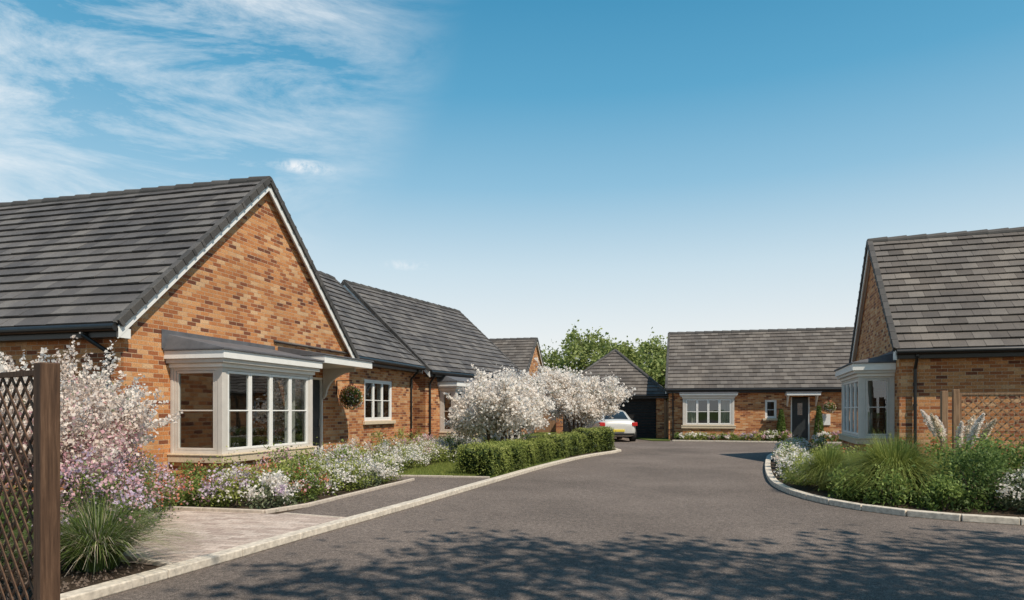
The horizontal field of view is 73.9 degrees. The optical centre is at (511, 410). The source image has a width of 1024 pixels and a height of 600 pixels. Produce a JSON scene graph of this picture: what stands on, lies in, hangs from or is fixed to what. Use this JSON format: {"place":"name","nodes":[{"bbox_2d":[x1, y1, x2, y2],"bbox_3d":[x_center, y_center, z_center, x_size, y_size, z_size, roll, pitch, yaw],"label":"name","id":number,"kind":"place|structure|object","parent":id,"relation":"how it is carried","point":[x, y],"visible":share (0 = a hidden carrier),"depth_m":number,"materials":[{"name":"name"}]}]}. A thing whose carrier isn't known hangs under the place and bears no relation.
{"place":"outdoors","nodes":[
{"label":"outdoors","id":0,"kind":"place"},
{"bbox_2d":[295,397,301,440],"bbox_3d":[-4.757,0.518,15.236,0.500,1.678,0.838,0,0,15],"label":"window pane","id":1,"kind":"structure","parent":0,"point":[298,427],"depth_m":15.15,"materials":[{"name":"clear glass"}]},
{"bbox_2d":[0,437,611,599],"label":"verge ground","id":2,"kind":"structure","parent":0,"point":[122,571],"depth_m":5.89,"materials":[{"name":"soil"}]},
{"bbox_2d":[0,477,32,568],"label":"leafy shrub","id":3,"kind":"object","parent":2,"relation":"on","point":[11,522],"visible":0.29,"depth_m":6.02,"materials":[{"name":"green plant"}]},
{"bbox_2d":[0,362,59,599],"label":"trellis fence","id":4,"kind":"object","parent":2,"relation":"on","point":[45,475],"visible":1,"depth_m":4.27,"materials":[{"name":"brown wood"}]},
{"bbox_2d":[0,367,67,453],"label":"blossom shrub","id":5,"kind":"object","parent":2,"relation":"on","point":[30,387],"visible":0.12,"depth_m":6.82,"materials":[{"name":"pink plant"}]},
{"bbox_2d":[0,558,143,599],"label":"bark mulch","id":6,"kind":"object","parent":2,"relation":"on","point":[72,575],"visible":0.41,"depth_m":5.47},
{"bbox_2d":[21,444,156,566],"bbox_3d":[-3.780,0.842,6.123,0.982,1.086,1.025,0,0,15],"label":"pink flowering shrub","id":7,"kind":"object","parent":2,"relation":"on","point":[104,485],"visible":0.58,"depth_m":6.15,"materials":[{"name":"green plant"}]},
{"bbox_2d":[0,332,182,516],"bbox_3d":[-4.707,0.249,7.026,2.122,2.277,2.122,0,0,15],"label":"blossom shrub","id":8,"kind":"object","parent":2,"relation":"on","point":[85,423],"visible":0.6,"depth_m":7.04,"materials":[{"name":"white plant"}]},
{"bbox_2d":[60,452,152,555],"bbox_3d":[-4.037,0.885,6.603,1.007,1.000,0.961,0,0,-40],"label":"pink flowering shrub","id":9,"kind":"object","parent":2,"relation":"on","point":[112,496],"visible":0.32,"depth_m":6.56,"materials":[{"name":"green plant"}]},
{"bbox_2d":[0,489,216,575],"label":"ornamental grass","id":10,"kind":"object","parent":2,"relation":"on","point":[96,542],"depth_m":5.68,"materials":[{"name":"green plant"}]},
{"bbox_2d":[66,442,179,533],"bbox_3d":[-4.364,0.823,7.565,1.216,1.122,1.283,0,0,-25],"label":"pink flowering shrub","id":11,"kind":"object","parent":2,"relation":"on","point":[138,468],"visible":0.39,"depth_m":7.58,"materials":[{"name":"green plant"}]},
{"bbox_2d":[90,450,183,522],"bbox_3d":[-4.567,0.930,8.223,1.172,0.909,1.248,0,0,15],"label":"pink flowering shrub","id":12,"kind":"object","parent":2,"relation":"on","point":[162,487],"visible":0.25,"depth_m":8.31,"materials":[{"name":"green plant"}]},
{"bbox_2d":[120,509,172,566],"bbox_3d":[-4.181,1.355,7.455,0.407,0.090,4.037,0,0,-33],"label":"path edging","id":13,"kind":"object","parent":2,"relation":"on","point":[160,563],"visible":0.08,"depth_m":6.00,"materials":[{"name":"concrete"}]},
{"bbox_2d":[112,462,192,510],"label":"flowering shrub","id":14,"kind":"object","parent":2,"relation":"on","point":[175,483],"visible":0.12,"depth_m":9.09,"materials":[{"name":"pink plant"}]},
{"bbox_2d":[172,456,232,498],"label":"flowering shrub","id":15,"kind":"object","parent":2,"relation":"on","point":[196,469],"visible":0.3,"depth_m":10.21,"materials":[{"name":"green plant"}]},
{"bbox_2d":[172,470,236,506],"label":"flowering shrub","id":16,"kind":"object","parent":2,"relation":"on","point":[195,483],"visible":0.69,"depth_m":9.54,"materials":[{"name":"green plant"}]},
{"bbox_2d":[0,192,412,493],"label":"brick walls","id":17,"kind":"structure","parent":2,"relation":"on","point":[246,277],"depth_m":13.91,"materials":[{"name":"brick"}]},
{"bbox_2d":[0,181,423,365],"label":"roof tiles","id":18,"kind":"object","parent":17,"relation":"on","point":[109,259],"visible":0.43,"depth_m":13.23,"materials":[{"name":"tile"}]},
{"bbox_2d":[0,323,425,438],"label":"gutters and downpipes","id":19,"kind":"object","parent":17,"relation":"attached to","point":[89,332],"visible":0.7,"depth_m":10.89,"materials":[{"name":"black plastic"}]},
{"bbox_2d":[181,373,254,450],"bbox_3d":[-10.858,-0.154,18.359,12.480,2.988,11.655,0,0,15],"label":"interior","id":20,"kind":"object","parent":17,"relation":"attached to","point":[196,394],"visible":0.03,"depth_m":14.63,"materials":[{"name":"paint"}]},
{"bbox_2d":[117,186,422,373],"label":"bargeboards and fascia","id":21,"kind":"object","parent":17,"relation":"attached to","point":[124,332],"visible":0.46,"depth_m":13.56,"materials":[{"name":"white plastic"}]},
{"bbox_2d":[0,176,424,365],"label":"ridge and verge tiles","id":22,"kind":"structure","parent":21,"relation":"attached to","point":[140,301],"depth_m":14.35,"materials":[{"name":"tile"}]},
{"bbox_2d":[164,349,391,454],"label":"window frames","id":23,"kind":"structure","parent":17,"relation":"attached to","point":[221,365],"depth_m":12.26,"materials":[{"name":"plastic"}]},
{"bbox_2d":[161,329,373,361],"bbox_3d":[-4.638,-1.210,14.081,1.227,0.379,5.570,0,0,15],"label":"lead roofing","id":24,"kind":"object","parent":23,"relation":"on","point":[171,340],"visible":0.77,"depth_m":12.26,"materials":[{"name":"metal"}]},
{"bbox_2d":[229,374,379,447],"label":"curtains","id":25,"kind":"object","parent":23,"relation":"attached to","point":[293,407],"depth_m":14.00,"materials":[{"name":"fabric"}]},
{"bbox_2d":[301,380,319,461],"bbox_3d":[-4.794,0.255,16.147,0.100,1.990,0.880,0,0,15],"label":"front door","id":26,"kind":"structure","parent":23,"relation":"attached to","point":[316,408],"depth_m":16.41,"materials":[{"name":"metal"}]},
{"bbox_2d":[167,420,395,463],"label":"stone sills","id":27,"kind":"structure","parent":17,"relation":"attached to","point":[195,458],"depth_m":11.73,"materials":[{"name":"stone"}]},
{"bbox_2d":[336,380,363,409],"bbox_3d":[-4.034,-0.387,17.086,0.609,0.746,0.605,0,0,-32],"label":"hanging basket","id":28,"kind":"object","parent":17,"relation":"attached to","point":[352,399],"visible":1,"depth_m":16.97,"materials":[{"name":"green plant"}]},
{"bbox_2d":[194,459,268,507],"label":"flowering shrub","id":29,"kind":"object","parent":2,"relation":"on","point":[224,488],"visible":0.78,"depth_m":9.44,"materials":[{"name":"white plant"}]},
{"bbox_2d":[119,509,345,564],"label":"block paving driveway","id":30,"kind":"structure","parent":2,"relation":"on","point":[227,530],"depth_m":7.63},
{"bbox_2d":[201,446,271,503],"bbox_3d":[-4.060,0.957,10.107,1.192,0.854,1.089,0,0,15],"label":"flowering shrub","id":31,"kind":"object","parent":2,"relation":"on","point":[229,464],"visible":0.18,"depth_m":10.17,"materials":[{"name":"green plant"}]},
{"bbox_2d":[236,468,303,510],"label":"flowering shrub","id":32,"kind":"object","parent":2,"relation":"on","point":[275,483],"visible":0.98,"depth_m":9.34,"materials":[{"name":"white plant"}]},
{"bbox_2d":[238,453,317,502],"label":"flowering shrub","id":33,"kind":"object","parent":2,"relation":"on","point":[280,467],"visible":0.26,"depth_m":9.99,"materials":[{"name":"green plant"}]},
{"bbox_2d":[244,438,312,495],"bbox_3d":[-3.799,0.910,10.953,1.058,0.952,0.999,0,0,15],"label":"flowering shrub","id":34,"kind":"object","parent":2,"relation":"on","point":[272,453],"visible":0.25,"depth_m":10.95,"materials":[{"name":"green plant"}]},
{"bbox_2d":[157,478,414,513],"bbox_3d":[-2.837,1.349,10.712,1.696,0.102,4.956,0,0,39],"label":"path edging","id":35,"kind":"object","parent":2,"relation":"on","point":[285,508],"visible":0.51,"depth_m":9.23,"materials":[{"name":"concrete"}]},
{"bbox_2d":[280,455,330,503],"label":"flowering shrub","id":36,"kind":"object","parent":2,"relation":"on","point":[304,489],"visible":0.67,"depth_m":10.05,"materials":[{"name":"green plant"}]},
{"bbox_2d":[281,437,339,489],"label":"flowering shrub","id":37,"kind":"object","parent":2,"relation":"on","point":[303,456],"visible":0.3,"depth_m":11.71,"materials":[{"name":"green plant"}]},
{"bbox_2d":[302,458,355,495],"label":"flowering shrub","id":38,"kind":"object","parent":2,"relation":"on","point":[335,482],"visible":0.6,"depth_m":10.86,"materials":[{"name":"white plant"}]},
{"bbox_2d":[323,450,376,491],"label":"flowering shrub","id":39,"kind":"object","parent":2,"relation":"on","point":[350,466],"visible":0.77,"depth_m":11.48,"materials":[{"name":"white plant"}]},
{"bbox_2d":[343,454,387,488],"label":"flowering shrub","id":40,"kind":"object","parent":2,"relation":"on","point":[377,466],"visible":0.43,"depth_m":12.07,"materials":[{"name":"white plant"}]},
{"bbox_2d":[357,451,403,483],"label":"flowering shrub","id":41,"kind":"object","parent":2,"relation":"on","point":[386,459],"visible":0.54,"depth_m":12.66,"materials":[{"name":"white plant"}]},
{"bbox_2d":[370,439,404,473],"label":"flowering shrub","id":42,"kind":"object","parent":2,"relation":"on","point":[397,457],"visible":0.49,"depth_m":14.33,"materials":[{"name":"white plant"}]},
{"bbox_2d":[288,477,488,516],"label":"footpath","id":43,"kind":"structure","parent":2,"relation":"on","point":[418,487],"depth_m":10.65,"materials":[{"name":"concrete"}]},
{"bbox_2d":[373,437,419,471],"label":"flowering shrub","id":44,"kind":"object","parent":2,"relation":"on","point":[406,453],"visible":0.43,"depth_m":14.70,"materials":[{"name":"white plant"}]},
{"bbox_2d":[388,439,431,468],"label":"flowering shrub","id":45,"kind":"object","parent":2,"relation":"on","point":[421,458],"visible":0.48,"depth_m":15.86,"materials":[{"name":"white plant"}]},
{"bbox_2d":[419,437,458,464],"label":"flowering shrub","id":46,"kind":"object","parent":2,"relation":"on","point":[435,458],"visible":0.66,"depth_m":17.16,"materials":[{"name":"white plant"}]},
{"bbox_2d":[413,371,522,439],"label":"brick walls","id":47,"kind":"structure","parent":2,"relation":"on","point":[420,400],"depth_m":23.18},
{"bbox_2d":[343,285,429,376],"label":"bargeboards and fascia","id":48,"kind":"object","parent":47,"relation":"attached to","point":[427,372],"visible":0.11,"depth_m":23.97,"materials":[{"name":"white plastic"}]},
{"bbox_2d":[341,279,525,375],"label":"ridge and verge tiles","id":49,"kind":"structure","parent":48,"relation":"attached to","point":[346,283],"depth_m":24.25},
{"bbox_2d":[350,284,524,377],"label":"roof tiles","id":50,"kind":"object","parent":47,"relation":"on","point":[437,338],"visible":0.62,"depth_m":26.44,"materials":[{"name":"tile"}]},
{"bbox_2d":[438,382,469,431],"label":"window frames","id":51,"kind":"structure","parent":47,"relation":"attached to","point":[452,388],"depth_m":23.70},
{"bbox_2d":[424,370,517,439],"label":"gutters and downpipes","id":52,"kind":"object","parent":47,"relation":"attached to","point":[436,374],"visible":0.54,"depth_m":23.15,"materials":[{"name":"black plastic"}]},
{"bbox_2d":[538,431,587,458],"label":"clipped hedge","id":53,"kind":"object","parent":2,"relation":"on","point":[570,444],"visible":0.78,"depth_m":19.86,"materials":[{"name":"green plant"}]},
{"bbox_2d":[530,357,635,432],"bbox_3d":[2.073,-0.258,24.107,3.821,3.302,3.324,0,0,35],"label":"blossom tree","id":54,"kind":"object","parent":2,"relation":"on","point":[583,400],"visible":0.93,"depth_m":23.43,"materials":[{"name":"white plant"}]},
{"bbox_2d":[574,426,615,452],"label":"clipped hedge","id":55,"kind":"object","parent":2,"relation":"on","point":[600,439],"visible":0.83,"depth_m":22.24,"materials":[{"name":"green plant"}]},
{"bbox_2d":[411,458,564,477],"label":"lawn ground","id":56,"kind":"structure","parent":0,"point":[530,465],"depth_m":16.09,"materials":[{"name":"green plant"}]},
{"bbox_2d":[388,457,483,475],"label":"lawn grass","id":57,"kind":"structure","parent":56,"relation":"on","point":[446,466],"depth_m":14.89,"materials":[{"name":"green plant"}]},
{"bbox_2d":[452,439,527,475],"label":"clipped hedge","id":58,"kind":"object","parent":56,"relation":"on","point":[496,458],"visible":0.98,"depth_m":14.21,"materials":[{"name":"green plant"}]},
{"bbox_2d":[441,363,557,442],"bbox_3d":[-0.295,0.042,18.003,2.950,2.722,3.412,0,0,15],"label":"blossom tree","id":59,"kind":"object","parent":56,"relation":"on","point":[504,402],"visible":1,"depth_m":17.33,"materials":[{"name":"white plant"}]},
{"bbox_2d":[504,435,557,466],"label":"clipped hedge","id":60,"kind":"object","parent":56,"relation":"on","point":[538,450],"visible":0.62,"depth_m":17.39,"materials":[{"name":"green plant"}]},
{"bbox_2d":[0,0,1023,375],"label":"sky","id":61,"kind":"structure","parent":0,"point":[522,168],"materials":[{"name":"blue"}]},
{"bbox_2d":[95,436,1023,599],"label":"road","id":62,"kind":"structure","parent":0,"point":[640,519],"depth_m":6.91,"materials":[{"name":"asphalt"}]},
{"bbox_2d":[60,448,620,599],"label":"kerb","id":63,"kind":"structure","parent":62,"relation":"on","point":[107,588],"depth_m":6.78,"materials":[{"name":"concrete"}]},
{"bbox_2d":[584,410,636,440],"bbox_3d":[4.619,0.679,32.404,2.040,1.438,4.565,0,0,-3],"label":"parked car","id":64,"kind":"object","parent":62,"relation":"on","point":[622,423],"visible":0.59,"depth_m":30.25,"materials":[{"name":"white paint"}]},
{"bbox_2d":[669,392,841,441],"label":"brick walls","id":65,"kind":"structure","parent":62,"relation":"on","point":[749,412],"depth_m":31.23,"materials":[{"name":"brick"}]},
{"bbox_2d":[681,418,777,428],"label":"stone sills","id":66,"kind":"structure","parent":65,"relation":"attached to","point":[716,426],"depth_m":31.33,"materials":[{"name":"stone"}]},
{"bbox_2d":[687,397,807,423],"bbox_3d":[14.204,0.091,33.978,11.680,2.498,6.280,0,0,15],"label":"interior","id":67,"kind":"object","parent":65,"relation":"attached to","point":[702,406],"visible":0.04,"depth_m":34.99,"materials":[{"name":"paint"}]},
{"bbox_2d":[666,387,841,438],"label":"gutters and downpipes","id":68,"kind":"object","parent":65,"relation":"attached to","point":[775,390],"visible":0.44,"depth_m":31.02,"materials":[{"name":"black plastic"}]},
{"bbox_2d":[680,392,829,440],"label":"window frames","id":69,"kind":"structure","parent":65,"relation":"attached to","point":[718,396],"depth_m":31.24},
{"bbox_2d":[688,400,728,422],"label":"curtains","id":70,"kind":"object","parent":69,"relation":"attached to","point":[724,407],"visible":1,"depth_m":31.61,"materials":[{"name":"fabric"}]},
{"bbox_2d":[666,329,853,388],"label":"roof tiles","id":71,"kind":"object","parent":65,"relation":"on","point":[799,359],"visible":0.62,"depth_m":32.56,"materials":[{"name":"tile"}]},
{"bbox_2d":[792,398,807,439],"bbox_3d":[13.063,0.375,30.888,0.680,1.890,0.060,0,0,15],"label":"front door","id":72,"kind":"structure","parent":65,"relation":"attached to","point":[800,417],"depth_m":30.86,"materials":[{"name":"wood"}]},
{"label":"bargeboards and fascia","id":73,"kind":"object","parent":65,"relation":"attached to","visible":0},
{"bbox_2d":[665,327,853,389],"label":"ridge and verge tiles","id":74,"kind":"structure","parent":73,"relation":"attached to","point":[744,331],"depth_m":34.18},
{"bbox_2d":[765,453,1023,525],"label":"kerb","id":75,"kind":"structure","parent":62,"relation":"on","point":[780,486],"depth_m":9.17,"materials":[{"name":"concrete"}]},
{"bbox_2d":[841,263,1023,471],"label":"brick walls","id":76,"kind":"structure","parent":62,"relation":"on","point":[935,377],"depth_m":15.06,"materials":[{"name":"brick"}]},
{"bbox_2d":[835,363,895,437],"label":"window frames","id":77,"kind":"structure","parent":76,"relation":"attached to","point":[862,374],"depth_m":15.95,"materials":[{"name":"plastic"}]},
{"bbox_2d":[844,382,857,432],"bbox_3d":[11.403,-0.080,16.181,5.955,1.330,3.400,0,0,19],"label":"window glass","id":78,"kind":"object","parent":77,"relation":"in","point":[852,408],"visible":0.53,"depth_m":17.20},
{"bbox_2d":[834,351,895,370],"bbox_3d":[8.900,-1.252,17.309,0.927,0.305,3.400,0,0,19],"label":"lead roofing","id":79,"kind":"object","parent":77,"relation":"on","point":[886,357],"visible":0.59,"depth_m":15.75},
{"bbox_2d":[838,434,893,444],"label":"stone sills","id":80,"kind":"structure","parent":76,"relation":"attached to","point":[851,439],"depth_m":15.93,"materials":[{"name":"stone"}]},
{"bbox_2d":[851,250,896,361],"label":"bargeboards and fascia","id":81,"kind":"object","parent":76,"relation":"attached to","point":[861,304],"visible":0.44,"depth_m":19.80,"materials":[{"name":"white plastic"}]},
{"bbox_2d":[849,227,1023,362],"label":"ridge and verge tiles","id":82,"kind":"structure","parent":81,"relation":"attached to","point":[890,326],"depth_m":17.55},
{"bbox_2d":[873,232,1023,348],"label":"roof tiles","id":83,"kind":"object","parent":76,"relation":"on","point":[956,292],"visible":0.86,"depth_m":16.08,"materials":[{"name":"tile"}]},
{"bbox_2d":[896,346,1023,450],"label":"gutters and downpipes","id":84,"kind":"object","parent":76,"relation":"attached to","point":[968,352],"visible":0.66,"depth_m":14.73,"materials":[{"name":"black plastic"}]},
{"bbox_2d":[523,432,668,437],"bbox_3d":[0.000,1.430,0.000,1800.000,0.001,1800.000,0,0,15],"label":"ground","id":85,"kind":"structure","parent":0,"point":[537,433],"depth_m":42.57,"materials":[{"name":"green plant"}]},
{"bbox_2d":[523,345,543,433],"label":"brick walls","id":86,"kind":"structure","parent":85,"relation":"on","point":[532,365],"depth_m":43.28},
{"bbox_2d":[491,339,535,371],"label":"roof tiles","id":87,"kind":"object","parent":86,"relation":"on","point":[517,353],"visible":0.12,"depth_m":42.83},
{"bbox_2d":[529,341,542,368],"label":"bargeboards and fascia","id":88,"kind":"object","parent":86,"relation":"attached to","point":[539,355],"visible":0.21,"depth_m":44.38,"materials":[{"name":"white plastic"}]},
{"bbox_2d":[490,337,543,371],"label":"ridge and verge tiles","id":89,"kind":"structure","parent":88,"relation":"attached to","point":[532,352],"depth_m":43.52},
{"bbox_2d":[546,320,614,373],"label":"tree","id":90,"kind":"object","parent":85,"relation":"on","point":[584,346],"visible":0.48,"depth_m":59.06,"materials":[{"name":"green plant"}]},
{"bbox_2d":[556,349,668,437],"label":"garage","id":91,"kind":"structure","parent":85,"relation":"on","point":[643,407],"depth_m":35.17,"materials":[{"name":"tile"}]},
{"bbox_2d":[563,398,655,437],"bbox_3d":[5.035,0.380,35.406,4.790,2.020,0.040,0,0,15],"label":"garage door","id":92,"kind":"structure","parent":91,"relation":"in","point":[642,417],"depth_m":34.95,"materials":[{"name":"metal"}]},
{"bbox_2d":[585,335,643,369],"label":"tree","id":93,"kind":"object","parent":85,"relation":"on","point":[624,349],"visible":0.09,"depth_m":56.17,"materials":[{"name":"green plant"}]},
{"bbox_2d":[627,327,667,368],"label":"tree","id":94,"kind":"object","parent":85,"relation":"on","point":[648,346],"visible":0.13,"depth_m":61.85,"materials":[{"name":"green plant"}]},
{"bbox_2d":[638,353,668,401],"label":"tree","id":95,"kind":"object","parent":85,"relation":"on","point":[658,375],"visible":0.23,"depth_m":53.51,"materials":[{"name":"green plant"}]},
{"bbox_2d":[779,439,868,490],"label":"ornamental grass","id":96,"kind":"object","parent":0,"point":[820,460],"depth_m":11.44,"materials":[{"name":"green plant"}]},
{"bbox_2d":[771,453,1023,516],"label":"planting bed ground","id":97,"kind":"structure","parent":0,"point":[812,489],"depth_m":9.79,"materials":[{"name":"soil"}]},
{"bbox_2d":[773,451,809,479],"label":"flowering shrub","id":98,"kind":"object","parent":97,"relation":"on","point":[785,467],"visible":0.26,"depth_m":13.23,"materials":[{"name":"white plant"}]},
{"bbox_2d":[780,449,817,485],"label":"flowering shrub","id":99,"kind":"object","parent":97,"relation":"on","point":[805,479],"visible":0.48,"depth_m":12.40,"materials":[{"name":"green plant"}]},
{"bbox_2d":[818,461,883,501],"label":"leafy shrub","id":100,"kind":"object","parent":97,"relation":"on","point":[857,494],"visible":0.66,"depth_m":10.21,"materials":[{"name":"green plant"}]},
{"bbox_2d":[861,464,926,507],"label":"leafy shrub","id":101,"kind":"object","parent":97,"relation":"on","point":[894,494],"visible":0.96,"depth_m":9.63,"materials":[{"name":"green plant"}]},
{"bbox_2d":[940,391,947,457],"bbox_3d":[7.845,0.520,12.357,0.100,1.760,0.100,0,0,15],"label":"fence post","id":102,"kind":"object","parent":97,"relation":"on","point":[944,407],"visible":0.47,"depth_m":12.31,"materials":[{"name":"brown wood"}]},
{"bbox_2d":[906,463,997,511],"bbox_3d":[5.952,1.056,9.281,0.938,0.662,1.006,0,0,-38],"label":"leafy shrub","id":103,"kind":"object","parent":97,"relation":"on","point":[942,483],"visible":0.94,"depth_m":9.21,"materials":[{"name":"green plant"}]},
{"bbox_2d":[914,427,997,492],"bbox_3d":[6.990,0.812,10.958,1.474,1.151,1.295,0,0,15],"label":"leafy shrub","id":104,"kind":"object","parent":97,"relation":"on","point":[936,453],"visible":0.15,"depth_m":11.09,"materials":[{"name":"green plant"}]},
{"bbox_2d":[910,429,1023,512],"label":"leafy shrub","id":105,"kind":"object","parent":97,"relation":"on","point":[979,457],"visible":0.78,"depth_m":9.26,"materials":[{"name":"green plant"}]},
{"bbox_2d":[937,426,1023,504],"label":"leafy shrub","id":106,"kind":"object","parent":97,"relation":"on","point":[1016,461],"visible":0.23,"depth_m":10.04,"materials":[{"name":"green plant"}]},
{"bbox_2d":[952,390,1023,485],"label":"trellis fence","id":107,"kind":"object","parent":97,"relation":"on","point":[957,409],"visible":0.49,"depth_m":12.12,"materials":[{"name":"brown wood"}]},
{"bbox_2d":[987,466,1023,511],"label":"flowering shrub","id":108,"kind":"object","parent":97,"relation":"on","point":[1018,495],"visible":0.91,"depth_m":9.07,"materials":[{"name":"white plant"}]},
{"bbox_2d":[814,428,984,498],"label":"ornamental grass","id":109,"kind":"object","parent":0,"point":[894,457],"depth_m":10.26,"materials":[{"name":"green plant"}]},
{"bbox_2d":[920,410,996,465],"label":"pampas grass","id":110,"kind":"object","parent":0,"point":[974,426],"depth_m":11.28,"materials":[{"name":"beige plant"}]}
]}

